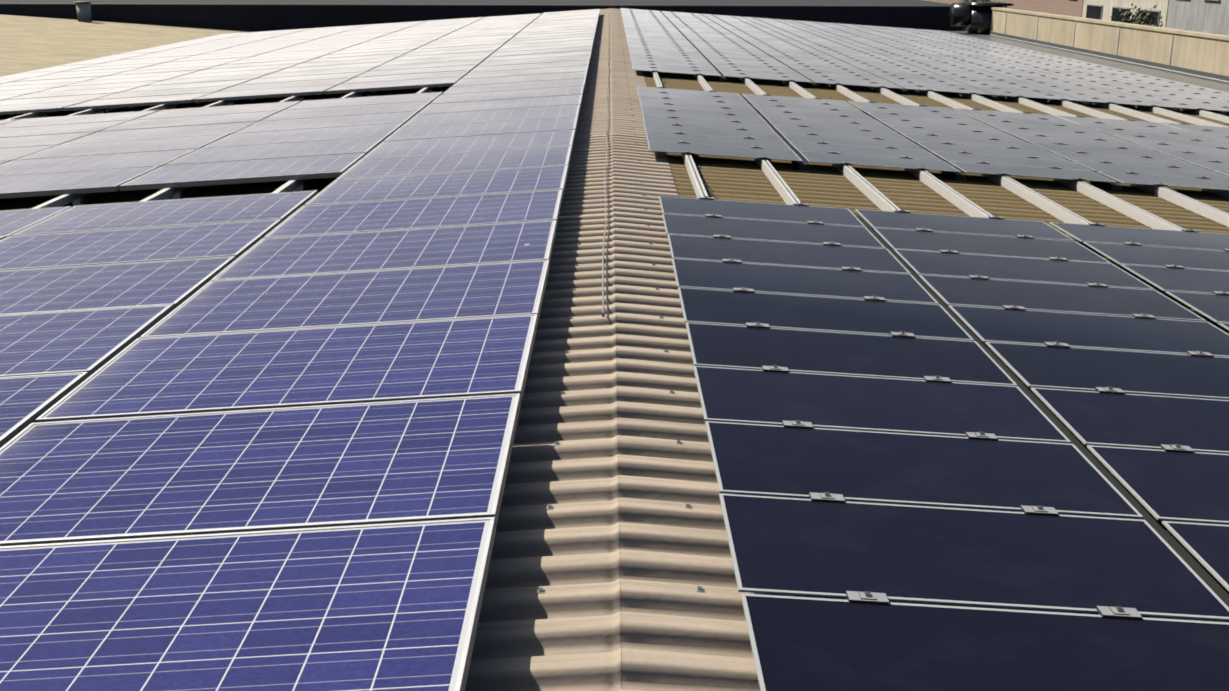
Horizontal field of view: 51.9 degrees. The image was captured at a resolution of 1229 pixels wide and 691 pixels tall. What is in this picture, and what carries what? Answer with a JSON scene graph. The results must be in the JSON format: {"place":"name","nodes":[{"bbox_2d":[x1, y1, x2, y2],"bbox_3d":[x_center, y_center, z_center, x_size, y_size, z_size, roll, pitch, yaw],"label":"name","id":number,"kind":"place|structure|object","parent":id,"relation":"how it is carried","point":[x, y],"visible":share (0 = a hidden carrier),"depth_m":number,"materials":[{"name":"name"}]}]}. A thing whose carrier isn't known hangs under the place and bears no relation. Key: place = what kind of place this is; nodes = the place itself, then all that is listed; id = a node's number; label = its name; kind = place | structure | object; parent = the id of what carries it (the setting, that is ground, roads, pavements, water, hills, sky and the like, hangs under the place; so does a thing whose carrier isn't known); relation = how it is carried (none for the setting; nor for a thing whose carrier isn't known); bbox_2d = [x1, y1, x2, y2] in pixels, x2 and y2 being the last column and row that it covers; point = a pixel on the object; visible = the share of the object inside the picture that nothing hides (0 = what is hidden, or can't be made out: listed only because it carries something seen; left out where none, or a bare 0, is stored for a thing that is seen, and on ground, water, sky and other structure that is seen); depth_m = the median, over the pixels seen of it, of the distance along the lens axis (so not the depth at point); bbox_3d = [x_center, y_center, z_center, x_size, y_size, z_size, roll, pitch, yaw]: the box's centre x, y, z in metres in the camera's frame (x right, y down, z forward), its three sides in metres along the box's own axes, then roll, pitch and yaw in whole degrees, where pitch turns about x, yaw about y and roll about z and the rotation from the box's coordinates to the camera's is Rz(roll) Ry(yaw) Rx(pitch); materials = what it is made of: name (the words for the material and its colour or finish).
{"place":"outdoors","nodes":[
{"label":"outdoors","id":0,"kind":"place"},
{"bbox_2d":[0,14,247,76],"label":"neighbour roof","id":1,"kind":"object","parent":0,"point":[29,43],"visible":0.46,"depth_m":36.05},
{"bbox_2d":[74,1,91,21],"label":"roof vent","id":2,"kind":"object","parent":1,"relation":"on","point":[83,8],"visible":0.98,"depth_m":41.79,"materials":[{"name":"metal"}]},
{"bbox_2d":[0,13,542,210],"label":"roof slope","id":3,"kind":"structure","parent":0,"point":[319,185],"depth_m":10.47,"materials":[{"name":"beige metal"}]},
{"bbox_2d":[6,87,442,208],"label":"mounting rails","id":4,"kind":"object","parent":3,"relation":"on","point":[176,193],"visible":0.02,"depth_m":9.81,"materials":[{"name":"silver metal"}]},
{"bbox_2d":[0,9,599,690],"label":"solar panels","id":5,"kind":"object","parent":4,"relation":"on","point":[256,441],"visible":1,"depth_m":5.10,"materials":[{"name":"blue glass"}]},
{"bbox_2d":[465,135,621,690],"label":"ridge cap","id":6,"kind":"object","parent":3,"relation":"on","point":[562,632],"visible":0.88,"depth_m":3.98,"materials":[{"name":"beige metal"}]},
{"bbox_2d":[575,8,612,137],"bbox_3d":[-0.296,-6.670,27.340,0.460,0.079,32.200,0,17,0],"label":"ridge cap","id":7,"kind":"object","parent":3,"relation":"on","point":[599,95],"visible":0.77,"depth_m":16.18,"materials":[{"name":"beige metal"}]},
{"bbox_2d":[536,9,703,593],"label":"roof screws","id":8,"kind":"object","parent":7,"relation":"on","point":[697,588],"visible":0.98,"depth_m":4.86,"materials":[{"name":"grey metal"}]},
{"bbox_2d":[63,27,1228,316],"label":"pv cables and conduit","id":9,"kind":"object","parent":3,"relation":"on","point":[711,189],"visible":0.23,"depth_m":23.98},
{"bbox_2d":[0,0,963,31],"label":"higher building","id":10,"kind":"structure","parent":0,"point":[254,15],"depth_m":42.79,"materials":[{"name":"grey"}]},
{"bbox_2d":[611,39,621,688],"bbox_3d":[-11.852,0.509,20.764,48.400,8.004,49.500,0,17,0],"label":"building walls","id":11,"kind":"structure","parent":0,"point":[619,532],"depth_m":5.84,"materials":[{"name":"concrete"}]},
{"bbox_2d":[990,7,1228,80],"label":"parapet wall","id":12,"kind":"structure","parent":11,"relation":"on","point":[1197,53],"depth_m":29.92,"materials":[{"name":"wood"},{"name":"metal"}]},
{"bbox_2d":[642,15,1228,620],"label":"roof slope","id":13,"kind":"structure","parent":0,"point":[748,181],"depth_m":10.27,"materials":[{"name":"beige metal"}]},
{"bbox_2d":[611,8,646,136],"bbox_3d":[0.164,-6.669,27.342,0.460,0.079,32.200,0,17,0],"label":"ridge cap","id":14,"kind":"object","parent":13,"relation":"on","point":[623,119],"visible":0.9,"depth_m":16.68,"materials":[{"name":"beige metal"}]},
{"bbox_2d":[613,135,793,690],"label":"ridge cap","id":15,"kind":"object","parent":13,"relation":"on","point":[679,632],"visible":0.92,"depth_m":3.99,"materials":[{"name":"beige metal"}]},
{"bbox_2d":[651,12,1228,622],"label":"mounting rails","id":16,"kind":"object","parent":13,"relation":"on","point":[871,192],"visible":0.21,"depth_m":10.04,"materials":[{"name":"silver metal"}]},
{"bbox_2d":[620,8,1228,690],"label":"solar panels","id":17,"kind":"object","parent":16,"relation":"on","point":[838,352],"visible":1,"depth_m":5.02,"materials":[{"name":"black glass"}]},
{"bbox_2d":[629,8,1228,619],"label":"panel clamps","id":18,"kind":"object","parent":16,"relation":"attached to","point":[1117,612],"visible":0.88,"depth_m":7.33,"materials":[{"name":"silver metal"}]},
{"bbox_2d":[949,2,1012,34],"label":"roof ventilator","id":19,"kind":"object","parent":13,"relation":"on","point":[973,17],"visible":0.81,"depth_m":40.76,"materials":[{"name":"black plastic"}]},
{"bbox_2d":[945,31,1228,91],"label":"roof gutter","id":20,"kind":"object","parent":13,"relation":"on","point":[1199,81],"visible":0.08,"depth_m":29.39,"materials":[{"name":"grey metal"}]},
{"bbox_2d":[955,0,1013,7],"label":"street tree","id":21,"kind":"object","parent":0,"point":[981,1],"visible":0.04,"depth_m":91.08,"materials":[{"name":"green plant"}]},
{"bbox_2d":[924,0,1083,16],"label":"brick building","id":22,"kind":"structure","parent":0,"point":[1074,8],"depth_m":86.72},
{"bbox_2d":[1110,3,1162,26],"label":"street tree","id":23,"kind":"object","parent":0,"point":[1135,19],"visible":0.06,"depth_m":64.44,"materials":[{"name":"green plant"}]},
{"bbox_2d":[1082,0,1228,34],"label":"building","id":24,"kind":"structure","parent":0,"point":[1208,16],"depth_m":67.08,"materials":[{"name":"white paint"}]}
]}

